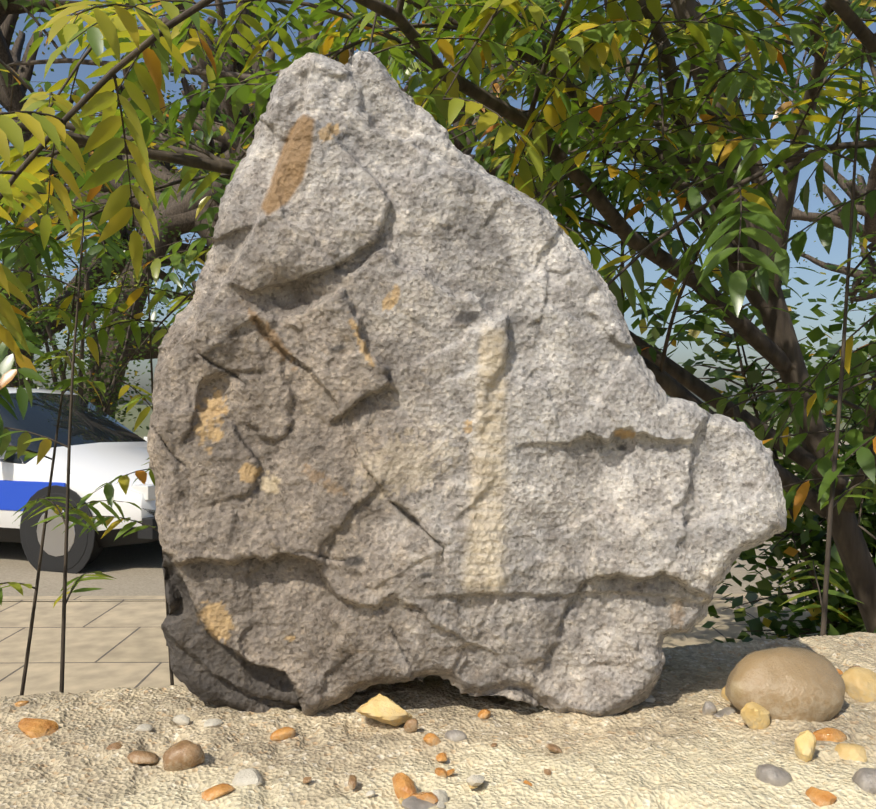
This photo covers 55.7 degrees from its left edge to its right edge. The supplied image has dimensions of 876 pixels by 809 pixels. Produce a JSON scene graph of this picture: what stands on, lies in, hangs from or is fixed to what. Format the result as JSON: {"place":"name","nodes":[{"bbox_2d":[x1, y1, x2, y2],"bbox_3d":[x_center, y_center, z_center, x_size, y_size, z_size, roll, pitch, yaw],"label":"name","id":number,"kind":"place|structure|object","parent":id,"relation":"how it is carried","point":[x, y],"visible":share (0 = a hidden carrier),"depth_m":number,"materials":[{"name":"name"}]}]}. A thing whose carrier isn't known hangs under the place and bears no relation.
{"place":"outdoors","nodes":[
{"label":"outdoors","id":0,"kind":"place"},
{"bbox_2d":[0,593,844,697],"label":"pavement","id":1,"kind":"structure","parent":0,"point":[111,642],"depth_m":4.14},
{"bbox_2d":[0,632,875,808],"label":"sandy ground","id":2,"kind":"structure","parent":1,"relation":"on","point":[672,746],"depth_m":0.16,"materials":[{"name":"beige sand"}]},
{"bbox_2d":[14,700,28,706],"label":"pebble","id":3,"kind":"object","parent":2,"relation":"on","point":[20,703],"visible":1,"depth_m":0.19,"materials":[{"name":"orange stone"}]},
{"bbox_2d":[18,718,58,737],"bbox_3d":[-0.082,0.067,0.170,0.008,0.005,0.006,7,5,14],"label":"pebble","id":4,"kind":"object","parent":2,"relation":"on","point":[33,727],"visible":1,"depth_m":0.17,"materials":[{"name":"orange stone"}]},
{"bbox_2d":[106,742,122,749],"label":"pebble","id":5,"kind":"object","parent":2,"relation":"on","point":[115,746],"visible":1,"depth_m":0.16,"materials":[{"name":"brown stone"}]},
{"bbox_2d":[127,750,158,763],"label":"pebble","id":6,"kind":"object","parent":2,"relation":"on","point":[139,757],"visible":1,"depth_m":0.16,"materials":[{"name":"brown stone"}]},
{"bbox_2d":[135,724,152,730],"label":"pebble","id":7,"kind":"object","parent":2,"relation":"on","point":[145,727],"visible":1,"depth_m":0.17,"materials":[{"name":"white stone"}]},
{"bbox_2d":[173,714,189,724],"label":"pebble","id":8,"kind":"object","parent":2,"relation":"on","point":[181,719],"visible":1,"depth_m":0.18,"materials":[{"name":"white stone"}]},
{"bbox_2d":[162,740,204,770],"bbox_3d":[-0.048,0.067,0.157,0.008,0.006,0.007,-5,-7,-26],"label":"pebble","id":9,"kind":"object","parent":2,"relation":"on","point":[182,755],"visible":1,"depth_m":0.15,"materials":[{"name":"brown stone"}]},
{"bbox_2d":[204,718,222,727],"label":"pebble","id":10,"kind":"object","parent":2,"relation":"on","point":[214,722],"visible":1,"depth_m":0.17,"materials":[{"name":"white stone"}]},
{"bbox_2d":[201,783,234,800],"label":"pebble","id":11,"kind":"object","parent":2,"relation":"on","point":[216,791],"visible":1,"depth_m":0.14,"materials":[{"name":"orange stone"}]},
{"bbox_2d":[232,768,262,786],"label":"pebble","id":12,"kind":"object","parent":2,"relation":"on","point":[245,777],"visible":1,"depth_m":0.15,"materials":[{"name":"white stone"}]},
{"bbox_2d":[270,727,295,740],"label":"pebble","id":13,"kind":"object","parent":2,"relation":"on","point":[283,733],"visible":1,"depth_m":0.17,"materials":[{"name":"orange stone"}]},
{"bbox_2d":[303,777,311,782],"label":"pebble","id":14,"kind":"object","parent":2,"relation":"on","point":[306,779],"visible":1,"depth_m":0.15,"materials":[{"name":"brown stone"}]},
{"bbox_2d":[348,774,356,789],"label":"pebble","id":15,"kind":"object","parent":2,"relation":"on","point":[352,781],"visible":1,"depth_m":0.15,"materials":[{"name":"brown stone"}]},
{"bbox_2d":[366,790,374,796],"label":"pebble","id":16,"kind":"object","parent":2,"relation":"on","point":[371,793],"visible":1,"depth_m":0.14,"materials":[{"name":"white stone"}]},
{"bbox_2d":[356,694,412,726],"bbox_3d":[-0.011,0.066,0.177,0.012,0.008,0.008,0,-8,-13],"label":"pebble","id":17,"kind":"object","parent":2,"relation":"on","point":[381,708],"visible":1,"depth_m":0.17,"materials":[{"name":"yellow stone"}]},
{"bbox_2d":[392,772,416,798],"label":"pebble","id":18,"kind":"object","parent":2,"relation":"on","point":[404,786],"visible":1,"depth_m":0.14,"materials":[{"name":"orange stone"}]},
{"bbox_2d":[404,718,417,732],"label":"pebble","id":19,"kind":"object","parent":2,"relation":"on","point":[411,725],"visible":1,"depth_m":0.17,"materials":[{"name":"brown stone"}]},
{"bbox_2d":[402,796,437,808],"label":"pebble","id":20,"kind":"object","parent":2,"relation":"on","point":[412,802],"visible":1,"depth_m":0.14,"materials":[{"name":"grey stone"}]},
{"bbox_2d":[409,792,437,803],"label":"pebble","id":21,"kind":"object","parent":2,"relation":"on","point":[430,797],"visible":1,"depth_m":0.14,"materials":[{"name":"orange stone"}]},
{"bbox_2d":[423,733,440,745],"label":"pebble","id":22,"kind":"object","parent":2,"relation":"on","point":[431,739],"visible":1,"depth_m":0.17,"materials":[{"name":"orange stone"}]},
{"bbox_2d":[432,789,447,802],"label":"pebble","id":23,"kind":"object","parent":2,"relation":"on","point":[441,795],"visible":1,"depth_m":0.14,"materials":[{"name":"white stone"}]},
{"bbox_2d":[434,767,446,777],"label":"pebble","id":24,"kind":"object","parent":2,"relation":"on","point":[440,772],"visible":1,"depth_m":0.15,"materials":[{"name":"orange stone"}]},
{"bbox_2d":[437,801,444,808],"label":"pebble","id":25,"kind":"object","parent":2,"relation":"on","point":[440,804],"visible":1,"depth_m":0.14,"materials":[{"name":"white stone"}]},
{"bbox_2d":[436,752,446,761],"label":"pebble","id":26,"kind":"object","parent":2,"relation":"on","point":[441,757],"visible":1,"depth_m":0.16,"materials":[{"name":"orange stone"}]},
{"bbox_2d":[446,768,454,775],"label":"pebble","id":27,"kind":"object","parent":2,"relation":"on","point":[450,772],"visible":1,"depth_m":0.15,"materials":[{"name":"orange stone"}]},
{"bbox_2d":[444,730,466,741],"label":"pebble","id":28,"kind":"object","parent":2,"relation":"on","point":[455,735],"visible":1,"depth_m":0.17,"materials":[{"name":"grey stone"}]},
{"bbox_2d":[147,51,786,716],"bbox_3d":[0.006,-0.003,0.197,0.139,0.150,0.048,0,0,-1],"label":"rock","id":29,"kind":"object","parent":2,"relation":"on","point":[419,413],"visible":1,"depth_m":0.18,"materials":[{"name":"stone"}]},
{"bbox_2d":[466,775,484,785],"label":"pebble","id":30,"kind":"object","parent":2,"relation":"on","point":[474,780],"visible":1,"depth_m":0.15,"materials":[{"name":"white stone"}]},
{"bbox_2d":[478,709,490,718],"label":"pebble","id":31,"kind":"object","parent":2,"relation":"on","point":[484,714],"visible":1,"depth_m":0.18,"materials":[{"name":"orange stone"}]},
{"bbox_2d":[544,769,551,774],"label":"pebble","id":32,"kind":"object","parent":2,"relation":"on","point":[547,772],"visible":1,"depth_m":0.15,"materials":[{"name":"brown stone"}]},
{"bbox_2d":[546,743,561,752],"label":"pebble","id":33,"kind":"object","parent":2,"relation":"on","point":[554,748],"visible":1,"depth_m":0.16,"materials":[{"name":"brown stone"}]},
{"bbox_2d":[645,695,654,702],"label":"pebble","id":34,"kind":"object","parent":2,"relation":"on","point":[650,698],"visible":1,"depth_m":0.19,"materials":[{"name":"white stone"}]},
{"bbox_2d":[702,701,716,714],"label":"pebble","id":35,"kind":"object","parent":2,"relation":"on","point":[709,708],"visible":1,"depth_m":0.18,"materials":[{"name":"grey stone"}]},
{"bbox_2d":[721,686,728,700],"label":"pebble","id":36,"kind":"object","parent":2,"relation":"on","point":[723,695],"visible":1,"depth_m":0.19,"materials":[{"name":"yellow stone"}]},
{"bbox_2d":[714,707,736,716],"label":"pebble","id":37,"kind":"object","parent":2,"relation":"on","point":[726,711],"visible":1,"depth_m":0.18,"materials":[{"name":"grey stone"}]},
{"bbox_2d":[740,702,769,729],"bbox_3d":[0.067,0.066,0.174,0.008,0.007,0.005,11,-8,-41],"label":"pebble","id":38,"kind":"object","parent":2,"relation":"on","point":[755,716],"visible":1,"depth_m":0.17,"materials":[{"name":"yellow stone"}]},
{"bbox_2d":[755,764,792,786],"bbox_3d":[0.060,0.067,0.149,0.007,0.005,0.006,12,12,-1],"label":"pebble","id":39,"kind":"object","parent":2,"relation":"on","point":[772,774],"visible":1,"depth_m":0.15,"materials":[{"name":"grey stone"}]},
{"bbox_2d":[725,647,845,721],"bbox_3d":[0.077,0.063,0.184,0.026,0.017,0.021,0,0,12],"label":"boulder","id":40,"kind":"object","parent":2,"relation":"on","point":[786,683],"visible":1,"depth_m":0.18,"materials":[{"name":"beige stone"}]},
{"bbox_2d":[794,730,815,761],"bbox_3d":[0.069,0.065,0.157,0.004,0.006,0.005,4,2,29],"label":"pebble","id":41,"kind":"object","parent":2,"relation":"on","point":[805,744],"visible":1,"depth_m":0.16,"materials":[{"name":"yellow stone"}]},
{"bbox_2d":[805,786,836,806],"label":"pebble","id":42,"kind":"object","parent":2,"relation":"on","point":[818,797],"visible":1,"depth_m":0.14,"materials":[{"name":"orange stone"}]},
{"bbox_2d":[813,727,846,741],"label":"pebble","id":43,"kind":"object","parent":2,"relation":"on","point":[830,734],"visible":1,"depth_m":0.16,"materials":[{"name":"orange stone"}]},
{"bbox_2d":[834,743,866,761],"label":"pebble","id":44,"kind":"object","parent":2,"relation":"on","point":[851,751],"visible":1,"depth_m":0.16,"materials":[{"name":"yellow stone"}]},
{"bbox_2d":[841,667,875,702],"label":"pebble","id":45,"kind":"object","parent":2,"relation":"on","point":[860,684],"visible":1,"depth_m":0.19,"materials":[{"name":"yellow stone"}]},
{"bbox_2d":[852,767,875,794],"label":"pebble","id":46,"kind":"object","parent":2,"relation":"on","point":[864,779],"visible":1,"depth_m":0.14,"materials":[{"name":"grey stone"}]},
{"bbox_2d":[0,142,875,642],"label":"shrub","id":47,"kind":"object","parent":1,"relation":"on","point":[806,520],"depth_m":3.53,"materials":[{"name":"green plant"}]},
{"bbox_2d":[0,405,873,595],"bbox_3d":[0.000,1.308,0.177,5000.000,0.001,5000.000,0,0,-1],"label":"ground","id":48,"kind":"structure","parent":0,"point":[135,569],"depth_m":6.50,"materials":[{"name":"concrete"}]},
{"bbox_2d":[0,387,158,573],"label":"parked car","id":49,"kind":"object","parent":48,"relation":"on","point":[105,448],"visible":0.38,"depth_m":6.61,"materials":[{"name":"white paint"}]},
{"bbox_2d":[0,0,875,418],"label":"tree","id":50,"kind":"object","parent":48,"relation":"on","point":[182,218],"depth_m":16.97,"materials":[{"name":"green plant"}]},
{"bbox_2d":[0,0,875,694],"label":"branches","id":51,"kind":"object","parent":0,"point":[116,34],"depth_m":1.62,"materials":[{"name":"plant"}]},
{"bbox_2d":[0,0,875,404],"label":"sky","id":52,"kind":"structure","parent":0,"point":[838,253],"materials":[{"name":"blue"}]}
]}

